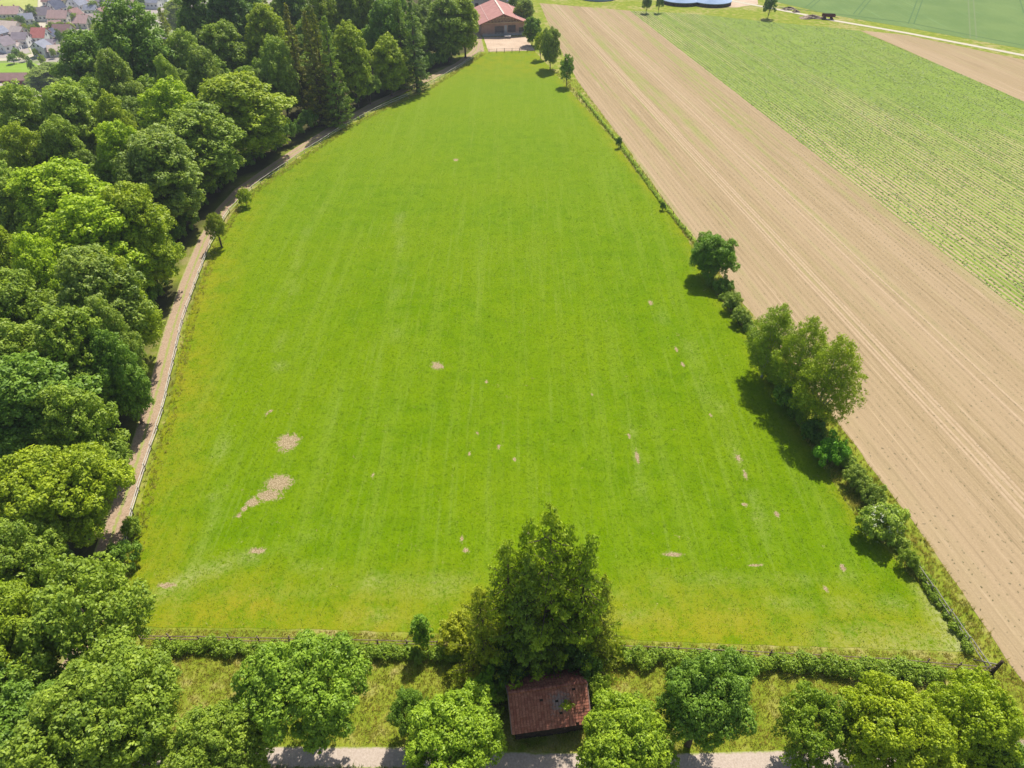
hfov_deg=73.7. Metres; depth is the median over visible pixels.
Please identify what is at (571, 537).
spruce tree
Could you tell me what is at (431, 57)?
edge bush
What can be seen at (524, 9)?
broadleaf tree
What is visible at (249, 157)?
edge bush
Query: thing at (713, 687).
broadleaf tree
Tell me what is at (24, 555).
broadleaf tree
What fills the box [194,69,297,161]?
broadleaf tree
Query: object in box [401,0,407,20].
broadleaf tree
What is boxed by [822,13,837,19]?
trailer
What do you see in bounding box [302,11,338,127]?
spruce tree
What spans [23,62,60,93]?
broadleaf tree
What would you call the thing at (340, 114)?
spruce tree
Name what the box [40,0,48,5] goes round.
house
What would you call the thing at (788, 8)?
rubble heap
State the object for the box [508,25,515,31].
window
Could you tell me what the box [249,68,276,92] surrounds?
understorey tree
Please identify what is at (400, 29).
spruce tree
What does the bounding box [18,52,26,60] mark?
garden tree
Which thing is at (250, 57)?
understorey tree
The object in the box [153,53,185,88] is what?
broadleaf tree
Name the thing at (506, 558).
spruce tree
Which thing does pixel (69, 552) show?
edge bush
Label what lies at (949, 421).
wheel mark
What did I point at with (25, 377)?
broadleaf tree
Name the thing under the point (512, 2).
broadleaf tree
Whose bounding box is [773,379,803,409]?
bush
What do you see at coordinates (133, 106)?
understorey tree
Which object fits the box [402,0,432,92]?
spruce tree
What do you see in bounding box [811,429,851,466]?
bush
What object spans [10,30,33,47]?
house
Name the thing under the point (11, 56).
garden tree
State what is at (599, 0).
storage tank
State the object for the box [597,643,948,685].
hedge
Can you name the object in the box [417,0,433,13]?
understorey tree
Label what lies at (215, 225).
young tree
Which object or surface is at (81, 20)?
house
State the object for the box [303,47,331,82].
understorey tree
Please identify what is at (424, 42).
understorey tree
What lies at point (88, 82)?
understorey tree
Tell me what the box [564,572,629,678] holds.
spruce tree
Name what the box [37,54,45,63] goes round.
garden tree
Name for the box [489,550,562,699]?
spruce tree
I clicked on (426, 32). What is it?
understorey tree
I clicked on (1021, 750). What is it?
broadleaf tree
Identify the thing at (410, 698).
broadleaf tree
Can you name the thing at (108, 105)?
broadleaf tree
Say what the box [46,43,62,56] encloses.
house
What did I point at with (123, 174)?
understorey tree
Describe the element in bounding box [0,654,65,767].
broadleaf tree
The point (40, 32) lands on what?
house
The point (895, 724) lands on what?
broadleaf tree
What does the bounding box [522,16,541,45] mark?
broadleaf tree
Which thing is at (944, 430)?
wheel mark
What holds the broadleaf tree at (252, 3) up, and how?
on the ground at (270, 156)
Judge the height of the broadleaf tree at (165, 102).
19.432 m
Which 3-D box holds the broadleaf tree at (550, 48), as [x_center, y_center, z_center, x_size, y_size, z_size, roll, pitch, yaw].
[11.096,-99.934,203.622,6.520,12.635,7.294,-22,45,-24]
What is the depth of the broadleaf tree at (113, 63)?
146.34 m
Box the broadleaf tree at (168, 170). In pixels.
[110,122,205,221]
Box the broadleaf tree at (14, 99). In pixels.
[0,78,44,150]
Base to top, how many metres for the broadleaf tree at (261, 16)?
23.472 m
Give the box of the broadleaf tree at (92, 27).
[89,23,107,48]
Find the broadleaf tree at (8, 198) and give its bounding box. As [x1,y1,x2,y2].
[0,160,28,244]
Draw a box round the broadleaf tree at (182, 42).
[163,26,200,79]
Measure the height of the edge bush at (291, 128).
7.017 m
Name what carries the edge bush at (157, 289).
on the ground at (270, 156)
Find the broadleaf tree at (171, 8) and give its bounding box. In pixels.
[161,0,181,29]
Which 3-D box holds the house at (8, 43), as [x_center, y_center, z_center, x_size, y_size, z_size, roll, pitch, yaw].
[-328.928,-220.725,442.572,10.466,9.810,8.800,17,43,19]
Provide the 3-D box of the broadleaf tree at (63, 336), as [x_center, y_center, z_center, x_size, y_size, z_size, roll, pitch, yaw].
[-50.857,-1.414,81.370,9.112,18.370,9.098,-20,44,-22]
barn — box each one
[0,72,27,85]
[474,0,525,36]
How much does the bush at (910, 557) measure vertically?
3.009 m
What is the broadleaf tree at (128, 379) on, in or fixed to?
on the ground at (270, 156)
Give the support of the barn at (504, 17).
on the ground at (270, 156)
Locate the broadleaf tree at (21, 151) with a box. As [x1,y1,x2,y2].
[0,121,49,197]
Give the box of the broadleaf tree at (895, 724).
[837,670,966,767]
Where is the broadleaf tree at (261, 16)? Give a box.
[244,2,295,61]
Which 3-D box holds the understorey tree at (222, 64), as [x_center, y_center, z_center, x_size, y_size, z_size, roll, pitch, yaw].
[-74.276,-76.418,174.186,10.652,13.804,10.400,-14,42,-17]
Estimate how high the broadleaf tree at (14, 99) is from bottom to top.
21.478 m
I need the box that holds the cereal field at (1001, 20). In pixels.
[778,0,1023,48]
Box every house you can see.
[0,4,23,18]
[0,5,5,18]
[0,19,21,29]
[0,25,8,35]
[0,34,17,52]
[7,25,29,35]
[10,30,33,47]
[16,41,23,49]
[17,12,35,24]
[29,38,52,56]
[30,26,51,41]
[33,6,52,21]
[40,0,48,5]
[45,37,62,44]
[46,0,66,9]
[46,9,70,22]
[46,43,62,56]
[47,18,61,24]
[47,27,59,39]
[51,22,76,38]
[65,0,87,10]
[68,7,82,14]
[71,13,92,28]
[82,4,99,13]
[85,12,101,20]
[95,0,113,7]
[142,0,164,8]
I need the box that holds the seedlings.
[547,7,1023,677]
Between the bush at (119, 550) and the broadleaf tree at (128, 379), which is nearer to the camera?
the bush at (119, 550)
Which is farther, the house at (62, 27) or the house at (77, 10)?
the house at (77, 10)
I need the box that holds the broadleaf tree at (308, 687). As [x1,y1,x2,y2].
[230,628,372,754]
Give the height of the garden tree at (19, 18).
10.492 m
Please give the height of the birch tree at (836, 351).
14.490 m
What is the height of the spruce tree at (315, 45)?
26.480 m
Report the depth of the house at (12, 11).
512.49 m
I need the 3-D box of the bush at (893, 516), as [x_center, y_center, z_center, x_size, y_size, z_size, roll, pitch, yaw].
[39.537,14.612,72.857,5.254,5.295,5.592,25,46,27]
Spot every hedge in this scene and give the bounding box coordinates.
[148,633,475,664]
[577,91,695,245]
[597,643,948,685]
[704,277,764,357]
[766,361,854,469]
[838,451,911,552]
[907,559,974,654]
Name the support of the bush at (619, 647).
on the ground at (270, 156)
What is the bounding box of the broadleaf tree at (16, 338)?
[0,318,48,359]
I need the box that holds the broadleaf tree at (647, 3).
[642,0,651,10]
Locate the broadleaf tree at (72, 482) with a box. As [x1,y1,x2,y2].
[0,440,136,547]
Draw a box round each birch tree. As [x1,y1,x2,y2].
[743,302,797,379]
[769,315,828,399]
[788,332,868,425]
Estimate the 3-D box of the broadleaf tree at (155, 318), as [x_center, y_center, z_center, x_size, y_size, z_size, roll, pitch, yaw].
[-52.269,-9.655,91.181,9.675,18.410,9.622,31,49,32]
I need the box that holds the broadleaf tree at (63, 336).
[31,303,123,424]
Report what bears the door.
in the shed
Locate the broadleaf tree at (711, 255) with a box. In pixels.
[689,230,740,277]
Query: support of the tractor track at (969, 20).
on the cereal field at (1001, 20)
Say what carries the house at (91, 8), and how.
on the ground at (270, 156)
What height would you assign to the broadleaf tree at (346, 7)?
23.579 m
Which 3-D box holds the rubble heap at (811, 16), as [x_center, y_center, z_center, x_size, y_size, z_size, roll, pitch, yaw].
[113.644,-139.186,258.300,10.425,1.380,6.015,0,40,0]
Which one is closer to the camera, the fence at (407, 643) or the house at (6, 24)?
the fence at (407, 643)
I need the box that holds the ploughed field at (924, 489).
[540,3,1023,680]
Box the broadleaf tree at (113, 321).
[83,293,149,403]
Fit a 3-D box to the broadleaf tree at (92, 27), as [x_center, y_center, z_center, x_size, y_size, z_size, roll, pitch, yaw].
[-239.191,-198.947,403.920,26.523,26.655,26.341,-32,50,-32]
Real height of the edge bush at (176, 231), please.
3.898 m
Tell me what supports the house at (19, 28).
on the ground at (270, 156)
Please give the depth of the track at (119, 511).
99.44 m
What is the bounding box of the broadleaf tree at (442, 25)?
[426,0,468,61]
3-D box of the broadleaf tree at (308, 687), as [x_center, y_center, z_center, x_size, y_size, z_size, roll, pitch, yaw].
[-16.208,25.321,53.834,10.744,12.924,8.982,-2,40,-3]
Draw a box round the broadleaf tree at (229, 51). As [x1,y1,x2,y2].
[198,18,249,73]
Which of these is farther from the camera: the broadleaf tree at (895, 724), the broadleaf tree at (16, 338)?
the broadleaf tree at (16, 338)
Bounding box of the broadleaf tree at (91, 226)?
[36,192,157,290]
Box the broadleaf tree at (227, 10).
[205,0,251,52]
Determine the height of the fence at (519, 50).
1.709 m
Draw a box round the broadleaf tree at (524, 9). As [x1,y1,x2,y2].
[513,0,534,18]
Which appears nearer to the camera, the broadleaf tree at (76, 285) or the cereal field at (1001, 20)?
the broadleaf tree at (76, 285)
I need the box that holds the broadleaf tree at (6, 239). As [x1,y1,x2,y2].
[0,225,37,303]
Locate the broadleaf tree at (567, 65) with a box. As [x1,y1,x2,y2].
[559,53,574,85]
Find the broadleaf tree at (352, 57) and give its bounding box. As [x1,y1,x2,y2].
[332,19,371,107]
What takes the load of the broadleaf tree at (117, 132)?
on the ground at (270, 156)
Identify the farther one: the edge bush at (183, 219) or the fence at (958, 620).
the edge bush at (183, 219)
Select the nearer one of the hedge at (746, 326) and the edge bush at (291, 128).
the hedge at (746, 326)
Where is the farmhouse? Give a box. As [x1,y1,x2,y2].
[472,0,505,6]
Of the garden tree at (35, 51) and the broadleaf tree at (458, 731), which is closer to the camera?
the broadleaf tree at (458, 731)
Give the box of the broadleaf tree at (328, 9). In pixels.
[301,0,343,65]
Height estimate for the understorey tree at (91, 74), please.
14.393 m
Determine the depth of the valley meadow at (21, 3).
555.80 m
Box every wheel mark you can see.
[552,4,1023,511]
[552,5,1023,517]
[556,5,1023,501]
[558,5,1023,495]
[581,7,1023,423]
[586,7,1023,411]
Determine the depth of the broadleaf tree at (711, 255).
110.11 m
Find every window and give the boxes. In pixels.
[495,26,503,33]
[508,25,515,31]
[519,27,524,32]
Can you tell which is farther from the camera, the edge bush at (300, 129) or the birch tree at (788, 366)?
the edge bush at (300, 129)
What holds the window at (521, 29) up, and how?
in the barn at (504, 17)
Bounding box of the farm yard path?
[474,26,484,51]
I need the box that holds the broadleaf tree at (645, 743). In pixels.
[575,688,679,767]
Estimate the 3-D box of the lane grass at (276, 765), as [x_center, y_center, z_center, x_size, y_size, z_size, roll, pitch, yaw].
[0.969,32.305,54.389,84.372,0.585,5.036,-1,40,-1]
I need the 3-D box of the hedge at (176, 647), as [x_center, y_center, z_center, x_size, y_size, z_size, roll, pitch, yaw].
[-18.373,24.521,63.079,30.664,1.709,2.491,1,40,1]
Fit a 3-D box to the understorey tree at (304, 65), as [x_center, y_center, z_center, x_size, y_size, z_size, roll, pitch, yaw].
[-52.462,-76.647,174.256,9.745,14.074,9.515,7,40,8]
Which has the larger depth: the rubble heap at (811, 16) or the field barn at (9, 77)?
the field barn at (9, 77)
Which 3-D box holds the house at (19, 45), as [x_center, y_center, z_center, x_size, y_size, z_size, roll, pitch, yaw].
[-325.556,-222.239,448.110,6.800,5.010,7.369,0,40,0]
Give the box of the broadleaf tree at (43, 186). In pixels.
[4,156,116,260]
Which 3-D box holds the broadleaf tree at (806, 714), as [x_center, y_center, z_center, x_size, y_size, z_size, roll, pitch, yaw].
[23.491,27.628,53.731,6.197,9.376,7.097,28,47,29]
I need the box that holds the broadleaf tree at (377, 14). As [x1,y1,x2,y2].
[359,0,412,64]
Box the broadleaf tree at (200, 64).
[183,44,224,96]
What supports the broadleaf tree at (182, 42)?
on the ground at (270, 156)
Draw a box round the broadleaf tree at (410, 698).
[384,685,430,737]
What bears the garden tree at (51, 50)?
on the ground at (270, 156)
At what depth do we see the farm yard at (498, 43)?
229.98 m
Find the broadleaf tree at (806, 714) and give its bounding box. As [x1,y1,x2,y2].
[771,677,855,767]
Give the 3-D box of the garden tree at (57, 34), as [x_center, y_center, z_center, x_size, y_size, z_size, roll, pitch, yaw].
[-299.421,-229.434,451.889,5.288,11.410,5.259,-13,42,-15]
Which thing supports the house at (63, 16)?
on the ground at (270, 156)
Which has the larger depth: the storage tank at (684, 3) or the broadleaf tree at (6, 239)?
the storage tank at (684, 3)
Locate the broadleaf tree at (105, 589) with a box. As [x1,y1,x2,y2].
[7,550,157,689]
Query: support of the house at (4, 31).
on the ground at (270, 156)
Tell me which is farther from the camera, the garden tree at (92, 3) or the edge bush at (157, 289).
the garden tree at (92, 3)
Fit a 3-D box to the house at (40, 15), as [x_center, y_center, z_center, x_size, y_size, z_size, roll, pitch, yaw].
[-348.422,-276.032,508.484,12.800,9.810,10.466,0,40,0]
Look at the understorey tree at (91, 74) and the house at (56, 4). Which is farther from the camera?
the house at (56, 4)
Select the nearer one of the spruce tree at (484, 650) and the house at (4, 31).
the spruce tree at (484, 650)
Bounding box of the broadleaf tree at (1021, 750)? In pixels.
[967,741,1023,767]
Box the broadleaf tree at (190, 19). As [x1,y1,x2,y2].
[174,0,215,36]
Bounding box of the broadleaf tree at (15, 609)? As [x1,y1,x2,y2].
[0,578,86,679]
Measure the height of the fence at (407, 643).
1.732 m
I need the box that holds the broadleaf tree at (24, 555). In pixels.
[0,508,69,589]
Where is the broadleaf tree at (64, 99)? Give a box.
[31,76,101,157]
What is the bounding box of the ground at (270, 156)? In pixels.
[0,0,1023,752]
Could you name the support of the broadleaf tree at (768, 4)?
on the ground at (270, 156)
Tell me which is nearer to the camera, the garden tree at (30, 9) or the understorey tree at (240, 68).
the understorey tree at (240, 68)
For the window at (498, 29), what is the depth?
236.66 m
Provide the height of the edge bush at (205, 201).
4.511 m
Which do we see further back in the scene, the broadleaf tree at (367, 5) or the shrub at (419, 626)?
the broadleaf tree at (367, 5)
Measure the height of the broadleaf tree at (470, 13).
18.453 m
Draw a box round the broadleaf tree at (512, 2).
[508,0,518,6]
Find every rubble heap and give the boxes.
[782,6,795,9]
[799,14,823,19]
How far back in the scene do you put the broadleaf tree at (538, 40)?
211.29 m
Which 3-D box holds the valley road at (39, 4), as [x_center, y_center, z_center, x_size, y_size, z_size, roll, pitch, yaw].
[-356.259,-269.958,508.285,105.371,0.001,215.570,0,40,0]
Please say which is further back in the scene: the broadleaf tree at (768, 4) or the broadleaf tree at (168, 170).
the broadleaf tree at (768, 4)
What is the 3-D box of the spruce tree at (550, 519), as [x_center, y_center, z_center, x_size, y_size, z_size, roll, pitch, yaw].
[2.722,17.625,55.565,9.621,23.570,10.586,7,41,8]
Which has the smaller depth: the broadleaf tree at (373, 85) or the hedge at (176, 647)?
the hedge at (176, 647)
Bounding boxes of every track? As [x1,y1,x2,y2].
[61,37,482,668]
[783,7,1020,44]
[908,0,917,23]
[914,0,922,23]
[968,0,970,37]
[973,0,976,38]
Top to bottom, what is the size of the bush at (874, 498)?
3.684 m
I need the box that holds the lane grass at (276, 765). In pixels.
[272,760,849,767]
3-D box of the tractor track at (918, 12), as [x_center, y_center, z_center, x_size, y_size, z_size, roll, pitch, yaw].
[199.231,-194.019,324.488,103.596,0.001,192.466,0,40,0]
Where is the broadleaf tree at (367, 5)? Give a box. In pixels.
[352,0,385,48]
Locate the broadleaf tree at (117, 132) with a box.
[91,118,148,182]
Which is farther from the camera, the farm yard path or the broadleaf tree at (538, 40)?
the farm yard path
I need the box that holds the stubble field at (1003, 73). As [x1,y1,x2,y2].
[860,30,1023,100]
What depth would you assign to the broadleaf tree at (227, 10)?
193.41 m
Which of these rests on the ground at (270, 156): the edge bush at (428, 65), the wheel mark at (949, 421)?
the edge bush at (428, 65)
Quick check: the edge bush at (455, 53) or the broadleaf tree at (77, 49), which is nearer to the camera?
the broadleaf tree at (77, 49)
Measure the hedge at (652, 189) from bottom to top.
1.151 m
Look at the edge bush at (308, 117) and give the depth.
164.78 m
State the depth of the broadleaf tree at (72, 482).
65.54 m
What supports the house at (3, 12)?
on the ground at (270, 156)
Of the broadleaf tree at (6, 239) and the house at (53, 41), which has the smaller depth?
the broadleaf tree at (6, 239)
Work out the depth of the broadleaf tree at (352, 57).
170.54 m
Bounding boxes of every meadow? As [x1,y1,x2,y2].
[0,0,36,9]
[128,51,969,650]
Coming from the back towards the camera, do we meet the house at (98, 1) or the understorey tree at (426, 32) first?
the house at (98, 1)
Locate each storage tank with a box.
[586,0,612,1]
[664,0,696,6]
[696,0,731,7]
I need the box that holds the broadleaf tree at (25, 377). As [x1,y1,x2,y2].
[0,350,110,470]
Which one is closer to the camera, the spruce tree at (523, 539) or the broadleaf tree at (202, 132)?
the spruce tree at (523, 539)
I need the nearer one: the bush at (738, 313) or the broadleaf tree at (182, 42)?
the bush at (738, 313)
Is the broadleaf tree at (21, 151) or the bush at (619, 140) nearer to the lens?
the broadleaf tree at (21, 151)
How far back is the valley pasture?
417.03 m
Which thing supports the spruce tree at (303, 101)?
on the ground at (270, 156)
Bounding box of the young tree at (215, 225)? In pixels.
[204,212,227,247]
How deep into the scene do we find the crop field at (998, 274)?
171.12 m
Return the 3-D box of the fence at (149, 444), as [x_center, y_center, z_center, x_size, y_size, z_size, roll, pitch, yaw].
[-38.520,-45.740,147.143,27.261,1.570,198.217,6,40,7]
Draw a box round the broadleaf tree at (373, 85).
[358,74,381,103]
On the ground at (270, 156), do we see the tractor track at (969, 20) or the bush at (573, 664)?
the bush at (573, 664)
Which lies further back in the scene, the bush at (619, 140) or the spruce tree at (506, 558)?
the bush at (619, 140)
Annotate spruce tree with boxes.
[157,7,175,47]
[283,2,313,115]
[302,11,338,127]
[307,8,340,124]
[320,15,358,128]
[392,0,414,89]
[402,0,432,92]
[441,585,507,695]
[448,539,559,713]
[489,502,595,710]
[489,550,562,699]
[495,516,550,668]
[542,523,594,672]
[543,530,622,705]
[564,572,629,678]
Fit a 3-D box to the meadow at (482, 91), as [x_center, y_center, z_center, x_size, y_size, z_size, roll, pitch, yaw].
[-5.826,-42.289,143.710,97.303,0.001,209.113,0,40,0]
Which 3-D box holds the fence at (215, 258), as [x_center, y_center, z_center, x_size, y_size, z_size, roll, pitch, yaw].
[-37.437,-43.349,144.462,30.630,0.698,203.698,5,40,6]
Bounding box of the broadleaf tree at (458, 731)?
[402,677,507,767]
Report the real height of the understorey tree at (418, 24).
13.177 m
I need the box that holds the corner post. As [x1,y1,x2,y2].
[973,659,1003,674]
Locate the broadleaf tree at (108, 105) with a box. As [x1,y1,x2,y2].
[91,89,137,148]
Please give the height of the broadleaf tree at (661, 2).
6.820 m
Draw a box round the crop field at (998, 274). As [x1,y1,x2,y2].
[631,11,1023,313]
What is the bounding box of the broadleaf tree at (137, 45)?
[91,0,179,85]
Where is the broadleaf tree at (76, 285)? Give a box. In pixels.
[54,243,158,345]
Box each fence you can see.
[122,52,478,564]
[138,633,995,672]
[489,47,528,52]
[570,85,691,238]
[916,565,990,669]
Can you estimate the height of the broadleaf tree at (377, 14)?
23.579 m
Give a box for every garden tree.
[6,53,17,63]
[11,47,19,58]
[14,15,26,23]
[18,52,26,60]
[24,4,36,15]
[25,56,34,69]
[27,24,35,31]
[31,48,39,55]
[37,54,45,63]
[46,21,53,28]
[48,48,55,57]
[54,28,63,41]
[87,0,97,5]
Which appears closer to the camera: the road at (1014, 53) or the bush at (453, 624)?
the bush at (453, 624)
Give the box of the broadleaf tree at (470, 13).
[454,0,479,57]
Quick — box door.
[540,727,567,736]
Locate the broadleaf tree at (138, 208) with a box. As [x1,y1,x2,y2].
[93,180,186,296]
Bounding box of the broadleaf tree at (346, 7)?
[336,0,370,50]
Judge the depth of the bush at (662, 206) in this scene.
133.21 m
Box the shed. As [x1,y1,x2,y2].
[505,668,590,739]
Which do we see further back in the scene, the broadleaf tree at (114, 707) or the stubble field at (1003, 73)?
the stubble field at (1003, 73)
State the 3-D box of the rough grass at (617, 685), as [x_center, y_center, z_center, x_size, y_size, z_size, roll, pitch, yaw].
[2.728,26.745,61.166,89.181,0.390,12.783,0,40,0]
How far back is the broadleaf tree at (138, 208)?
100.27 m
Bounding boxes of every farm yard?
[484,37,533,51]
[728,0,757,6]
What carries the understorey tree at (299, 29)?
on the ground at (270, 156)
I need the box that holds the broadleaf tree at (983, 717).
[917,666,1023,767]
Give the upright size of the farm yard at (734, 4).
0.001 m
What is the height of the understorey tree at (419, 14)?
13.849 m
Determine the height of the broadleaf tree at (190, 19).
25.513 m
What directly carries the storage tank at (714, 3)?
on the farm yard at (734, 4)
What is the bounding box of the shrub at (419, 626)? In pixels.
[408,614,434,646]
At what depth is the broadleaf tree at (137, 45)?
160.53 m
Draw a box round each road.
[0,0,46,60]
[138,738,1023,767]
[732,0,1023,55]
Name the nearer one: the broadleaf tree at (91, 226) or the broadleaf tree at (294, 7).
the broadleaf tree at (91, 226)
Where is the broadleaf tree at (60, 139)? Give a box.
[33,114,90,186]
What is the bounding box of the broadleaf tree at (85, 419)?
[28,384,134,463]
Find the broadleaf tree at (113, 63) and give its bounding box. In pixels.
[93,47,144,104]
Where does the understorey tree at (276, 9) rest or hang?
on the ground at (270, 156)
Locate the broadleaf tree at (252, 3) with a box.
[239,0,269,23]
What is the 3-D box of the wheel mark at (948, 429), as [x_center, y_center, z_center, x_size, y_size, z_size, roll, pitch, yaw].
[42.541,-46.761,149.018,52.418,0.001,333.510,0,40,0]
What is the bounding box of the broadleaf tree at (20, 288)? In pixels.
[0,267,57,335]
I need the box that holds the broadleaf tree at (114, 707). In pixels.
[0,632,183,767]
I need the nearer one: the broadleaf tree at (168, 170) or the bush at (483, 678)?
the bush at (483, 678)
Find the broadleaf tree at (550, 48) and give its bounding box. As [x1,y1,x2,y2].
[540,26,561,69]
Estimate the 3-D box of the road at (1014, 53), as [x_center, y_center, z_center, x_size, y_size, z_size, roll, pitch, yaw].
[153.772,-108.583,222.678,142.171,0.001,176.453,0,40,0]
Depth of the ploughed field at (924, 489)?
111.74 m
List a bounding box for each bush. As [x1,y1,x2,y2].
[37,544,81,577]
[101,540,141,571]
[119,515,142,536]
[144,278,163,295]
[145,290,157,305]
[151,261,174,285]
[169,224,186,240]
[174,212,199,229]
[195,180,217,197]
[197,195,208,208]
[215,172,234,188]
[235,187,251,204]
[238,150,254,167]
[274,119,296,144]
[286,119,304,134]
[297,108,318,128]
[345,92,359,103]
[419,55,431,70]
[422,50,438,65]
[435,49,447,65]
[437,608,472,657]
[449,49,459,57]
[466,664,507,705]
[475,639,529,688]
[557,642,602,689]
[588,670,611,704]
[605,636,625,658]
[616,136,622,144]
[660,202,665,209]
[712,274,734,291]
[722,290,743,309]
[730,305,750,323]
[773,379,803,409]
[801,417,826,440]
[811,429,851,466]
[842,463,869,487]
[853,501,911,545]
[855,480,887,505]
[895,548,920,571]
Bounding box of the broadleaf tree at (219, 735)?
[160,695,276,767]
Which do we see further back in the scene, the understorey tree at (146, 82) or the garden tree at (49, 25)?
the garden tree at (49, 25)
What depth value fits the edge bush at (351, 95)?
179.00 m
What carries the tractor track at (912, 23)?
on the cereal field at (1001, 20)
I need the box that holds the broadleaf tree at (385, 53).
[368,31,410,95]
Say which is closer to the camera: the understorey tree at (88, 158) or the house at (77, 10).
the understorey tree at (88, 158)
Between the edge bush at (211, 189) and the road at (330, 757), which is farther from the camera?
the edge bush at (211, 189)
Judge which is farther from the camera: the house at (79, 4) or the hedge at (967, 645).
the house at (79, 4)
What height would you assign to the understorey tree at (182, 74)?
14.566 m
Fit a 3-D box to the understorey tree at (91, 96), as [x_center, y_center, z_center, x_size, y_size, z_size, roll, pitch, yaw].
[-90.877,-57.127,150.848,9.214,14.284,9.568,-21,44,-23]
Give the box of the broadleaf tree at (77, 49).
[47,29,104,90]
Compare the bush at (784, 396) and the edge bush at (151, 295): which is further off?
the edge bush at (151, 295)
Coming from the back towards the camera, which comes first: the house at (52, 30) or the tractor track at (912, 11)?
the house at (52, 30)
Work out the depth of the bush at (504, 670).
58.42 m
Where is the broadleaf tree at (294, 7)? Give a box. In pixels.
[275,0,306,35]
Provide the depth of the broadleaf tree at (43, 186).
105.36 m
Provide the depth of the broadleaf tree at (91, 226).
96.41 m
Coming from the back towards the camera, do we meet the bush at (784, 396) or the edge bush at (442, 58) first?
the edge bush at (442, 58)
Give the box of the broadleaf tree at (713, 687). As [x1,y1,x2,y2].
[655,645,759,753]
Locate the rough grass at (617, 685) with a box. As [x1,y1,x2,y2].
[85,627,1023,753]
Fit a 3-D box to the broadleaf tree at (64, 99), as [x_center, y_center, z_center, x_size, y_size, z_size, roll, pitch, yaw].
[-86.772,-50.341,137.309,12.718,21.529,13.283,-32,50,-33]
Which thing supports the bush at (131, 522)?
on the meadow at (482, 91)
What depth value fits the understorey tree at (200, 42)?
193.47 m
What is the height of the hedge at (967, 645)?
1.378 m
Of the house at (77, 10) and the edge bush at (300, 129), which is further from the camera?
the house at (77, 10)
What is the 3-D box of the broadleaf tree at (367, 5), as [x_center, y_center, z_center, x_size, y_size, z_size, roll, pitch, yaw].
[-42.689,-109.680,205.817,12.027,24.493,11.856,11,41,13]
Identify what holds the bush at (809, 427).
on the ground at (270, 156)
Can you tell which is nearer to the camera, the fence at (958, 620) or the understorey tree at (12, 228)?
the fence at (958, 620)
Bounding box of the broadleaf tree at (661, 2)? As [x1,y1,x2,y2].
[656,0,663,12]
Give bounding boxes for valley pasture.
[0,63,37,72]
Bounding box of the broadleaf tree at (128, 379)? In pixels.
[81,326,154,423]
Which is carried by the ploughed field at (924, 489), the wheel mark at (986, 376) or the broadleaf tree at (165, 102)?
the wheel mark at (986, 376)
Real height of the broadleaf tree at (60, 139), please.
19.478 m
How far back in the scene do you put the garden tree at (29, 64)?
396.74 m
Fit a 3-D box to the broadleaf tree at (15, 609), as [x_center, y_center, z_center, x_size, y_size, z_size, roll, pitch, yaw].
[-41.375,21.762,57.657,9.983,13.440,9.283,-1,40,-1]
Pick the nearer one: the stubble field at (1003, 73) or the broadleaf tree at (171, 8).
the stubble field at (1003, 73)
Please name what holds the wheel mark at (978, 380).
on the ploughed field at (924, 489)
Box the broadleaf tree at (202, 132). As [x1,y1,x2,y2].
[165,99,247,192]
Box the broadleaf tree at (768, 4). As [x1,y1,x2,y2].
[763,0,777,18]
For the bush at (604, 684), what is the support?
on the ground at (270, 156)
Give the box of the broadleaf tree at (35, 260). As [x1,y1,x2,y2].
[9,231,69,303]
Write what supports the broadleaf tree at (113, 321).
on the ground at (270, 156)
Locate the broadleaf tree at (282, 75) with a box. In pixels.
[258,33,301,119]
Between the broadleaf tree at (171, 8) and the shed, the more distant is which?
the broadleaf tree at (171, 8)
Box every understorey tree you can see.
[8,195,57,258]
[77,149,98,170]
[78,76,101,99]
[83,72,96,86]
[85,93,102,143]
[87,161,114,187]
[112,162,159,204]
[116,95,148,132]
[135,74,155,119]
[173,67,187,80]
[185,80,202,101]
[192,28,211,45]
[213,54,232,74]
[234,65,251,77]
[242,50,259,66]
[249,57,262,77]
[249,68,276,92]
[269,0,289,36]
[290,19,312,44]
[291,34,312,55]
[296,55,323,104]
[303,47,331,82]
[319,24,340,64]
[402,13,422,33]
[405,26,428,56]
[406,2,425,34]
[415,3,429,26]
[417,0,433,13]
[421,20,436,52]
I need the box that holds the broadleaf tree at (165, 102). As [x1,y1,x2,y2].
[136,75,196,132]
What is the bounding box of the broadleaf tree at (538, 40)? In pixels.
[534,31,543,58]
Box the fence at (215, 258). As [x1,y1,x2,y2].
[125,52,485,608]
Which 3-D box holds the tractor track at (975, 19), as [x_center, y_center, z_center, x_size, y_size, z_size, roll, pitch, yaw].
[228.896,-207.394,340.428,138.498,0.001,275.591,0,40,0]
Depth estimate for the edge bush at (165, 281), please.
110.98 m
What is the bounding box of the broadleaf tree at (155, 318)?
[79,248,166,362]
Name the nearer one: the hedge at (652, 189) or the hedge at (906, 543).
the hedge at (906, 543)

